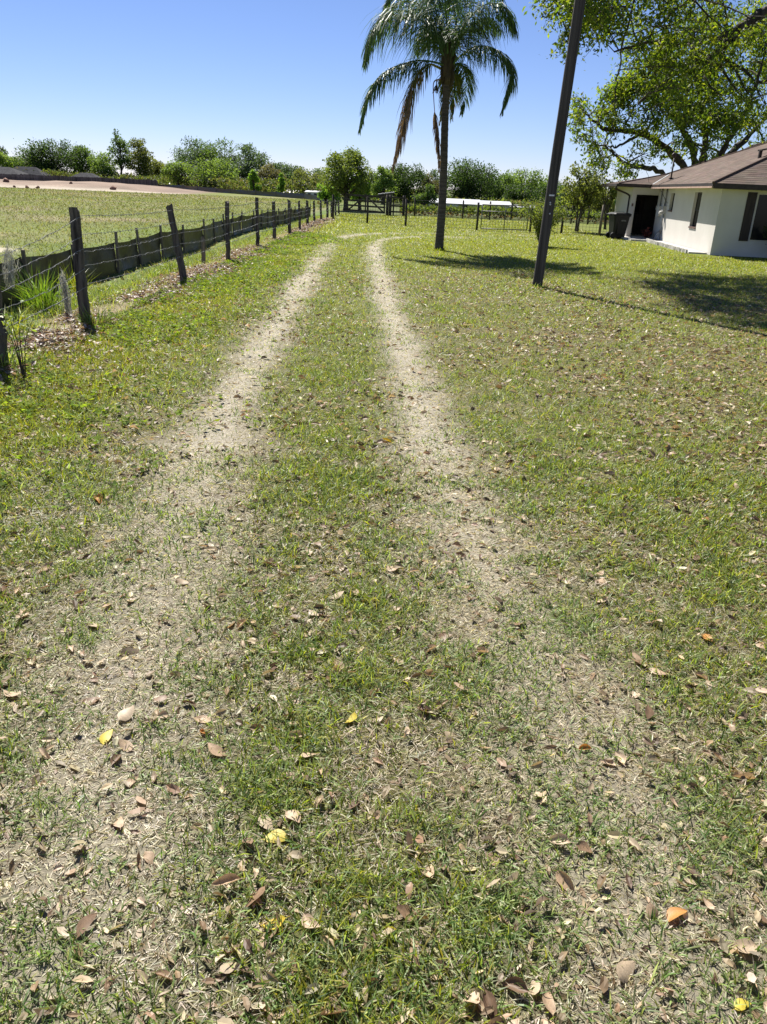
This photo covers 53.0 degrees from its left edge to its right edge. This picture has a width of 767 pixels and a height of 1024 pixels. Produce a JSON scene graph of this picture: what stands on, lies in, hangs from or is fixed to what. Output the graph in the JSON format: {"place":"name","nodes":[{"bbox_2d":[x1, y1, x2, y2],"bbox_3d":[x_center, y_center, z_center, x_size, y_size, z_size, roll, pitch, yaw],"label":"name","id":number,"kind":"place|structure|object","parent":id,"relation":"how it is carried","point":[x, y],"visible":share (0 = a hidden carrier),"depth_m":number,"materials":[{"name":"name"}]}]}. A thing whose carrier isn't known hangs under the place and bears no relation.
{"place":"outdoors","nodes":[
{"label":"outdoors","id":0,"kind":"place"},
{"bbox_2d":[3,215,325,346],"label":"swale grass","id":1,"kind":"structure","parent":0,"point":[106,290],"depth_m":13.16,"materials":[{"name":"plant"}]},
{"bbox_2d":[0,186,343,262],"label":"field grass","id":2,"kind":"structure","parent":0,"point":[165,199],"depth_m":41.84,"materials":[{"name":"green plant"}]},
{"bbox_2d":[0,179,766,1023],"bbox_3d":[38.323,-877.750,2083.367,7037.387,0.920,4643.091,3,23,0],"label":"ground","id":3,"kind":"structure","parent":0,"point":[122,189],"depth_m":3.07,"materials":[{"name":"soil"}]},
{"bbox_2d":[0,151,24,167],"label":"round tree","id":4,"kind":"object","parent":3,"relation":"on","point":[4,160],"visible":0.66,"depth_m":157.12,"materials":[{"name":"green plant"}]},
{"bbox_2d":[0,167,31,179],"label":"distant house","id":5,"kind":"structure","parent":3,"relation":"on","point":[7,170],"depth_m":132.43,"materials":[{"name":"grey"}]},
{"bbox_2d":[0,298,36,377],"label":"wiry weed","id":6,"kind":"object","parent":3,"relation":"on","point":[20,337],"visible":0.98,"depth_m":6.69,"materials":[{"name":"green plant"}]},
{"bbox_2d":[0,331,47,368],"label":"grass clump","id":7,"kind":"object","parent":3,"relation":"on","point":[13,357],"visible":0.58,"depth_m":7.13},
{"bbox_2d":[3,296,60,335],"bbox_3d":[-4.413,-2.261,8.804,1.215,0.548,1.322,-14,28,-34],"label":"grass clump","id":8,"kind":"object","parent":3,"relation":"on","point":[22,316],"visible":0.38,"depth_m":8.87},
{"bbox_2d":[14,166,49,175],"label":"distant house","id":9,"kind":"structure","parent":3,"relation":"on","point":[34,171],"depth_m":137.37,"materials":[{"name":"grey"}]},
{"bbox_2d":[2,251,91,312],"bbox_3d":[-4.711,-3.166,10.574,1.481,0.811,1.526,3,23,0],"label":"grass clump","id":10,"kind":"object","parent":3,"relation":"on","point":[46,298],"visible":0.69,"depth_m":10.57,"materials":[{"name":"plant"}]},
{"bbox_2d":[9,138,92,171],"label":"oak tree","id":11,"kind":"object","parent":3,"relation":"on","point":[51,161],"visible":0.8,"depth_m":146.45,"materials":[{"name":"green plant"}]},
{"bbox_2d":[0,173,156,185],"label":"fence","id":12,"kind":"object","parent":3,"relation":"on","point":[78,179],"visible":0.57,"depth_m":130.13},
{"bbox_2d":[61,144,99,171],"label":"oak tree","id":13,"kind":"object","parent":3,"relation":"on","point":[85,166],"visible":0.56,"depth_m":150.09,"materials":[{"name":"green plant"}]},
{"bbox_2d":[53,260,109,292],"bbox_3d":[-4.913,-3.799,12.283,1.127,0.618,1.260,3,23,0],"label":"grass clump","id":14,"kind":"object","parent":3,"relation":"on","point":[71,286],"visible":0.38,"depth_m":12.38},
{"bbox_2d":[76,913,96,938],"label":"fallen leaf","id":15,"kind":"object","parent":3,"relation":"on","point":[85,922],"visible":1,"depth_m":1.87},
{"bbox_2d":[70,303,115,328],"bbox_3d":[-3.500,-2.405,9.287,0.606,0.319,0.720,10,24,18],"label":"grass clump","id":16,"kind":"object","parent":3,"relation":"on","point":[88,318],"visible":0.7,"depth_m":9.28,"materials":[{"name":"plant"}]},
{"bbox_2d":[85,150,122,177],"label":"tree","id":17,"kind":"object","parent":3,"relation":"on","point":[104,163],"visible":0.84,"depth_m":145.86,"materials":[{"name":"green plant"}]},
{"bbox_2d":[99,729,112,745],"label":"fallen leaf","id":18,"kind":"object","parent":3,"relation":"on","point":[105,736],"visible":1,"depth_m":2.50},
{"bbox_2d":[107,128,131,172],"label":"tall tree","id":19,"kind":"object","parent":3,"relation":"on","point":[119,150],"visible":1,"depth_m":146.86,"materials":[{"name":"green plant"}]},
{"bbox_2d":[117,705,133,720],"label":"fallen leaf","id":20,"kind":"object","parent":3,"relation":"on","point":[125,714],"visible":1,"depth_m":2.60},
{"bbox_2d":[116,738,134,751],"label":"fallen leaf","id":21,"kind":"object","parent":3,"relation":"on","point":[123,744],"visible":1,"depth_m":2.47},
{"bbox_2d":[119,647,138,655],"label":"fallen leaf","id":22,"kind":"object","parent":3,"relation":"on","point":[130,650],"visible":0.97,"depth_m":2.96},
{"bbox_2d":[122,137,156,175],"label":"willow tree","id":23,"kind":"object","parent":3,"relation":"on","point":[141,159],"visible":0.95,"depth_m":148.79,"materials":[{"name":"green plant"}]},
{"bbox_2d":[143,850,154,863],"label":"fallen leaf","id":24,"kind":"object","parent":3,"relation":"on","point":[149,855],"visible":1,"depth_m":2.07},
{"bbox_2d":[0,204,310,307],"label":"silt fence","id":25,"kind":"object","parent":3,"relation":"on","point":[106,268],"visible":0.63,"depth_m":15.40,"materials":[{"name":"black fabric"}]},
{"bbox_2d":[1,243,20,287],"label":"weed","id":26,"kind":"object","parent":25,"relation":"hanging from","point":[11,277],"visible":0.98,"depth_m":10.22,"materials":[{"name":"plant"}]},
{"bbox_2d":[146,159,168,175],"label":"tree","id":27,"kind":"object","parent":3,"relation":"on","point":[159,166],"visible":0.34,"depth_m":157.34,"materials":[{"name":"green plant"}]},
{"bbox_2d":[152,969,172,979],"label":"fallen leaf","id":28,"kind":"object","parent":3,"relation":"on","point":[162,972],"visible":1,"depth_m":1.77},
{"bbox_2d":[0,217,333,396],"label":"fence line litter","id":29,"kind":"object","parent":3,"relation":"on","point":[45,334],"visible":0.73,"depth_m":11.21,"materials":[{"name":"brown plant"}]},
{"bbox_2d":[0,197,339,366],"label":"barbed wire fence","id":30,"kind":"object","parent":3,"relation":"on","point":[78,255],"visible":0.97,"depth_m":10.65,"materials":[{"name":"wood"}]},
{"bbox_2d":[57,267,72,315],"bbox_3d":[-4.067,-2.783,9.810,0.168,0.661,0.145,3,23,0],"label":"spanish moss","id":31,"kind":"object","parent":30,"relation":"hanging from","point":[65,291],"visible":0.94,"depth_m":9.79,"materials":[{"name":"plant"}]},
{"bbox_2d":[160,160,193,184],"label":"shade tree","id":32,"kind":"object","parent":3,"relation":"on","point":[178,171],"visible":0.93,"depth_m":128.02,"materials":[{"name":"green plant"}]},
{"bbox_2d":[0,231,384,520],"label":"verge weeds","id":33,"kind":"object","parent":3,"relation":"on","point":[190,325],"visible":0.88,"depth_m":9.29,"materials":[{"name":"green plant"}]},
{"bbox_2d":[168,135,223,174],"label":"grove tree","id":34,"kind":"object","parent":3,"relation":"on","point":[183,156],"visible":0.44,"depth_m":142.57,"materials":[{"name":"green plant"}]},
{"bbox_2d":[201,236,205,263],"bbox_3d":[-3.977,-5.749,16.944,0.100,0.617,0.103,3,23,0],"label":"stub post","id":35,"kind":"object","parent":3,"relation":"on","point":[203,257],"visible":0.84,"depth_m":16.91,"materials":[{"name":"grey wood"}]},
{"bbox_2d":[183,155,240,187],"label":"light tree","id":36,"kind":"object","parent":3,"relation":"on","point":[219,170],"visible":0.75,"depth_m":122.94,"materials":[{"name":"green plant"}]},
{"bbox_2d":[208,742,229,757],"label":"fallen leaf","id":37,"kind":"object","parent":3,"relation":"on","point":[215,749],"visible":1,"depth_m":2.45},
{"bbox_2d":[198,137,245,170],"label":"grove tree","id":38,"kind":"object","parent":3,"relation":"on","point":[207,152],"visible":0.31,"depth_m":140.59,"materials":[{"name":"green plant"}]},
{"bbox_2d":[211,873,242,885],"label":"fallen leaf","id":39,"kind":"object","parent":3,"relation":"on","point":[227,878],"visible":1,"depth_m":1.99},
{"bbox_2d":[217,962,236,973],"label":"fallen leaf","id":40,"kind":"object","parent":3,"relation":"on","point":[225,968],"visible":1,"depth_m":1.78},
{"bbox_2d":[157,184,329,201],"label":"silt fence","id":41,"kind":"object","parent":3,"relation":"on","point":[273,194],"visible":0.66,"depth_m":102.75,"materials":[{"name":"brown fabric"}]},
{"bbox_2d":[223,142,274,179],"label":"grove tree","id":42,"kind":"object","parent":3,"relation":"on","point":[250,162],"visible":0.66,"depth_m":137.65,"materials":[{"name":"green plant"}]},
{"bbox_2d":[247,169,262,190],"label":"young tree","id":43,"kind":"object","parent":3,"relation":"on","point":[252,177],"visible":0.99,"depth_m":103.05,"materials":[{"name":"green plant"}]},
{"bbox_2d":[244,882,268,909],"bbox_3d":[-0.321,0.978,1.960,0.096,0.014,0.045,-32,3,-44],"label":"fallen leaf","id":44,"kind":"object","parent":3,"relation":"on","point":[259,891],"visible":0.94,"depth_m":1.96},
{"bbox_2d":[258,815,272,829],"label":"fallen leaf","id":45,"kind":"object","parent":3,"relation":"on","point":[267,824],"visible":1,"depth_m":2.19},
{"bbox_2d":[257,161,285,191],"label":"brown tree","id":46,"kind":"object","parent":3,"relation":"on","point":[271,171],"visible":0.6,"depth_m":114.03,"materials":[{"name":"green plant"}]},
{"bbox_2d":[259,829,289,842],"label":"fallen leaf","id":47,"kind":"object","parent":3,"relation":"on","point":[280,833],"visible":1,"depth_m":2.15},
{"bbox_2d":[276,172,285,191],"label":"slender tree","id":48,"kind":"object","parent":3,"relation":"on","point":[281,184],"visible":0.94,"depth_m":101.19,"materials":[{"name":"green plant"}]},
{"bbox_2d":[284,810,300,822],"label":"fallen leaf","id":49,"kind":"object","parent":3,"relation":"on","point":[292,814],"visible":0.98,"depth_m":2.21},
{"bbox_2d":[281,164,306,179],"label":"back tree","id":50,"kind":"object","parent":3,"relation":"on","point":[288,172],"visible":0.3,"depth_m":155.29,"materials":[{"name":"green plant"}]},
{"bbox_2d":[10,167,597,211],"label":"undergrowth","id":51,"kind":"object","parent":3,"relation":"on","point":[237,184],"visible":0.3,"depth_m":113.58,"materials":[{"name":"green plant"}]},
{"bbox_2d":[292,167,324,192],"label":"tree","id":52,"kind":"object","parent":3,"relation":"on","point":[306,177],"visible":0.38,"depth_m":101.83,"materials":[{"name":"green plant"}]},
{"bbox_2d":[301,912,319,927],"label":"fallen leaf","id":53,"kind":"object","parent":3,"relation":"on","point":[305,917],"visible":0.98,"depth_m":1.90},
{"bbox_2d":[316,183,331,203],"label":"young tree","id":54,"kind":"object","parent":3,"relation":"on","point":[322,195],"visible":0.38,"depth_m":71.91,"materials":[{"name":"green plant"}]},
{"bbox_2d":[325,187,341,204],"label":"young tree","id":55,"kind":"object","parent":3,"relation":"on","point":[336,196],"visible":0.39,"depth_m":70.28,"materials":[{"name":"green plant"}]},
{"bbox_2d":[318,145,374,210],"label":"boundary oak","id":56,"kind":"object","parent":3,"relation":"on","point":[346,178],"visible":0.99,"depth_m":54.58,"materials":[{"name":"green plant"}]},
{"bbox_2d":[349,174,371,209],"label":"bright tree","id":57,"kind":"object","parent":3,"relation":"on","point":[367,192],"visible":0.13,"depth_m":58.70,"materials":[{"name":"green plant"}]},
{"bbox_2d":[346,193,385,212],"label":"wooden gate","id":58,"kind":"structure","parent":3,"relation":"on","point":[365,196],"depth_m":50.14,"materials":[{"name":"brown wood"}]},
{"bbox_2d":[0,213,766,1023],"bbox_3d":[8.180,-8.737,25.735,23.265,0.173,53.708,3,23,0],"label":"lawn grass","id":59,"kind":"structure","parent":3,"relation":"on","point":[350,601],"depth_m":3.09,"materials":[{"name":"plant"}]},
{"bbox_2d":[0,237,766,1023],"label":"leaf litter","id":60,"kind":"object","parent":3,"relation":"on","point":[720,941],"visible":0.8,"depth_m":3.82,"materials":[{"name":"plant"}]},
{"bbox_2d":[370,165,397,203],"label":"shade tree","id":61,"kind":"object","parent":3,"relation":"on","point":[381,184],"visible":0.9,"depth_m":80.56,"materials":[{"name":"green plant"}]},
{"bbox_2d":[386,195,405,215],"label":"gate","id":62,"kind":"structure","parent":3,"relation":"on","point":[388,200],"depth_m":49.62,"materials":[{"name":"brown wood"}]},
{"bbox_2d":[384,162,429,202],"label":"dark oak","id":63,"kind":"object","parent":3,"relation":"on","point":[405,182],"visible":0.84,"depth_m":83.82,"materials":[{"name":"green plant"}]},
{"bbox_2d":[396,905,419,920],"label":"fallen leaf","id":64,"kind":"object","parent":3,"relation":"on","point":[403,910],"visible":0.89,"depth_m":1.94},
{"bbox_2d":[410,182,437,205],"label":"round bush","id":65,"kind":"object","parent":3,"relation":"on","point":[429,195],"visible":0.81,"depth_m":68.22,"materials":[{"name":"green plant"}]},
{"bbox_2d":[417,172,438,195],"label":"brown tree","id":66,"kind":"object","parent":3,"relation":"on","point":[432,182],"visible":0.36,"depth_m":89.54,"materials":[{"name":"green plant"}]},
{"bbox_2d":[419,168,453,192],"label":"back tree","id":67,"kind":"object","parent":3,"relation":"on","point":[434,176],"visible":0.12,"depth_m":117.22,"materials":[{"name":"green plant"}]},
{"bbox_2d":[358,0,520,249],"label":"queen palm","id":68,"kind":"object","parent":3,"relation":"on","point":[445,45],"visible":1,"depth_m":21.03,"materials":[{"name":"green plant"}]},
{"bbox_2d":[428,198,481,206],"bbox_3d":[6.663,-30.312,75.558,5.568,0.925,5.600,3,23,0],"label":"long building","id":69,"kind":"structure","parent":3,"relation":"on","point":[452,202],"depth_m":73.57,"materials":[{"name":"white"}]},
{"bbox_2d":[435,157,507,199],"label":"dark oak","id":70,"kind":"object","parent":3,"relation":"on","point":[466,178],"visible":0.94,"depth_m":81.49,"materials":[{"name":"green plant"}]},
{"bbox_2d":[463,991,479,1003],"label":"fallen leaf","id":71,"kind":"object","parent":3,"relation":"on","point":[473,997],"visible":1,"depth_m":1.74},
{"bbox_2d":[332,195,641,234],"bbox_3d":[4.230,-14.359,37.094,15.669,1.403,2.463,10,24,18],"label":"wire fence","id":72,"kind":"object","parent":3,"relation":"on","point":[562,222],"visible":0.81,"depth_m":36.48,"materials":[{"name":"grey metal"}]},
{"bbox_2d":[480,204,529,230],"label":"wire gate","id":73,"kind":"structure","parent":72,"relation":"attached to","point":[489,228],"depth_m":36.02,"materials":[{"name":"metal"}]},
{"bbox_2d":[483,984,496,1018],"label":"fallen leaf","id":74,"kind":"object","parent":3,"relation":"on","point":[489,999],"visible":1,"depth_m":1.73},
{"bbox_2d":[479,200,511,207],"bbox_3d":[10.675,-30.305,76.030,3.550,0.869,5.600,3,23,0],"label":"long building","id":75,"kind":"structure","parent":3,"relation":"on","point":[498,202],"depth_m":74.68,"materials":[{"name":"white"}]},
{"bbox_2d":[478,174,515,199],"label":"shade tree","id":76,"kind":"object","parent":3,"relation":"on","point":[499,194],"visible":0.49,"depth_m":91.74,"materials":[{"name":"green plant"}]},
{"bbox_2d":[414,198,590,224],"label":"thicket fence","id":77,"kind":"object","parent":3,"relation":"on","point":[498,208],"visible":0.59,"depth_m":49.95,"materials":[{"name":"brown wood"}]},
{"bbox_2d":[399,203,608,222],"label":"bramble thicket","id":78,"kind":"object","parent":3,"relation":"on","point":[434,208],"visible":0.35,"depth_m":51.97,"materials":[{"name":"green plant"}]},
{"bbox_2d":[505,976,532,992],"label":"fallen leaf","id":79,"kind":"object","parent":3,"relation":"on","point":[512,981],"visible":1,"depth_m":1.77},
{"bbox_2d":[501,182,538,200],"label":"dark tree","id":80,"kind":"object","parent":3,"relation":"on","point":[514,193],"visible":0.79,"depth_m":84.36,"materials":[{"name":"green plant"}]},
{"bbox_2d":[500,166,547,200],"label":"pale tree","id":81,"kind":"object","parent":3,"relation":"on","point":[535,180],"visible":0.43,"depth_m":94.54,"materials":[{"name":"green plant"}]},
{"bbox_2d":[529,979,540,994],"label":"fallen leaf","id":82,"kind":"object","parent":3,"relation":"on","point":[537,986],"visible":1,"depth_m":1.77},
{"bbox_2d":[519,191,572,242],"bbox_3d":[5.507,-10.191,26.761,1.920,1.788,1.835,-17,30,-38],"label":"vase shrub","id":83,"kind":"object","parent":3,"relation":"on","point":[537,221],"visible":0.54,"depth_m":26.64,"materials":[{"name":"green plant"}]},
{"bbox_2d":[542,992,555,1019],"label":"fallen leaf","id":84,"kind":"object","parent":3,"relation":"on","point":[547,998],"visible":1,"depth_m":1.74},
{"bbox_2d":[534,182,571,203],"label":"dark tree","id":85,"kind":"object","parent":3,"relation":"on","point":[543,187],"visible":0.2,"depth_m":86.68,"materials":[{"name":"green plant"}]},
{"bbox_2d":[532,0,585,286],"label":"utility pole","id":86,"kind":"object","parent":3,"relation":"on","point":[563,111],"visible":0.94,"depth_m":14.13,"materials":[{"name":"wood"}]},
{"bbox_2d":[548,833,574,843],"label":"fallen leaf","id":87,"kind":"object","parent":3,"relation":"on","point":[554,837],"visible":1,"depth_m":2.17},
{"bbox_2d":[555,867,573,890],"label":"fallen leaf","id":88,"kind":"object","parent":3,"relation":"on","point":[568,884],"visible":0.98,"depth_m":2.05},
{"bbox_2d":[555,183,590,210],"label":"hedge tree","id":89,"kind":"object","parent":3,"relation":"on","point":[559,196],"visible":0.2,"depth_m":77.01,"materials":[{"name":"green plant"}]},
{"bbox_2d":[558,159,608,231],"bbox_3d":[9.943,-15.719,38.306,2.648,3.437,2.682,-16,29,-38],"label":"crape myrtle","id":90,"kind":"object","parent":3,"relation":"on","point":[583,186],"visible":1,"depth_m":37.90,"materials":[{"name":"plant"}]},
{"bbox_2d":[575,841,593,853],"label":"fallen leaf","id":91,"kind":"object","parent":3,"relation":"on","point":[585,845],"visible":1,"depth_m":2.15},
{"bbox_2d":[585,187,615,212],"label":"hedge tree","id":92,"kind":"object","parent":3,"relation":"on","point":[600,204],"visible":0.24,"depth_m":73.12,"materials":[{"name":"green plant"}]},
{"bbox_2d":[600,179,622,229],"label":"spindly tree","id":93,"kind":"object","parent":3,"relation":"on","point":[611,194],"visible":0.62,"depth_m":42.70,"materials":[{"name":"green plant"}]},
{"bbox_2d":[605,212,631,238],"bbox_3d":[10.352,-12.716,34.117,0.927,1.085,0.870,0,23,-6],"label":"wheelie bin","id":94,"kind":"object","parent":3,"relation":"on","point":[618,222],"visible":0.98,"depth_m":33.84,"materials":[{"name":"black plastic"}]},
{"bbox_2d":[616,961,634,982],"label":"fallen leaf","id":95,"kind":"object","parent":3,"relation":"on","point":[624,969],"visible":1,"depth_m":1.82,"materials":[{"name":"plant"}]},
{"bbox_2d":[618,236,656,241],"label":"walk slab","id":96,"kind":"structure","parent":3,"relation":"on","point":[643,239],"depth_m":33.54,"materials":[{"name":"concrete"}]},
{"bbox_2d":[517,0,766,135],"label":"front yard oak","id":97,"kind":"object","parent":3,"relation":"on","point":[599,16],"visible":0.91,"depth_m":18.29,"materials":[{"name":"green plant"}]},
{"bbox_2d":[646,903,657,918],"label":"fallen leaf","id":98,"kind":"object","parent":3,"relation":"on","point":[650,907],"visible":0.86,"depth_m":1.97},
{"bbox_2d":[566,0,766,182],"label":"backyard oak","id":99,"kind":"object","parent":3,"relation":"on","point":[631,82],"visible":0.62,"depth_m":40.83,"materials":[{"name":"green plant"}]},
{"bbox_2d":[646,238,687,252],"bbox_3d":[10.861,-10.317,29.735,0.138,0.165,6.722,4,23,5],"label":"garden edging","id":100,"kind":"object","parent":3,"relation":"on","point":[672,247],"visible":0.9,"depth_m":29.14,"materials":[{"name":"concrete"}]},
{"bbox_2d":[666,907,686,921],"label":"fallen leaf","id":101,"kind":"object","parent":3,"relation":"on","point":[673,913],"visible":1,"depth_m":1.97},
{"bbox_2d":[656,240,706,253],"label":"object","id":102,"kind":"structure","parent":3,"relation":"on","point":[691,251],"depth_m":27.58,"materials":[{"name":"concrete"}]},
{"bbox_2d":[600,142,766,257],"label":"house","id":103,"kind":"structure","parent":3,"relation":"on","point":[716,206],"depth_m":28.03,"materials":[{"name":"paint"}]},
{"bbox_2d":[631,197,644,233],"bbox_3d":[12.040,-14.233,36.897,0.750,1.650,0.095,4,23,5],"label":"inner door","id":104,"kind":"structure","parent":103,"relation":"in","point":[639,205],"depth_m":36.82,"materials":[{"name":"black glass"}]},
{"bbox_2d":[688,192,701,228],"bbox_3d":[11.600,-11.159,28.443,0.175,1.245,0.940,4,23,5],"label":"window","id":105,"kind":"structure","parent":103,"relation":"in","point":[699,196],"depth_m":28.64,"materials":[{"name":"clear glass"}]},
{"bbox_2d":[748,193,766,241],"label":"window","id":106,"kind":"structure","parent":103,"relation":"in","point":[760,211],"depth_m":25.86,"materials":[{"name":"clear glass"}]},
{"bbox_2d":[733,998,750,1010],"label":"fallen leaf","id":107,"kind":"object","parent":3,"relation":"on","point":[741,1007],"visible":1,"depth_m":1.75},
{"bbox_2d":[732,771,755,778],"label":"fallen leaf","id":108,"kind":"object","parent":3,"relation":"on","point":[747,775],"visible":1,"depth_m":2.44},
{"bbox_2d":[730,938,758,953],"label":"fallen leaf","id":109,"kind":"object","parent":3,"relation":"on","point":[750,944],"visible":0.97,"depth_m":1.90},
{"bbox_2d":[0,0,766,189],"label":"sky","id":110,"kind":"structure","parent":0,"point":[287,79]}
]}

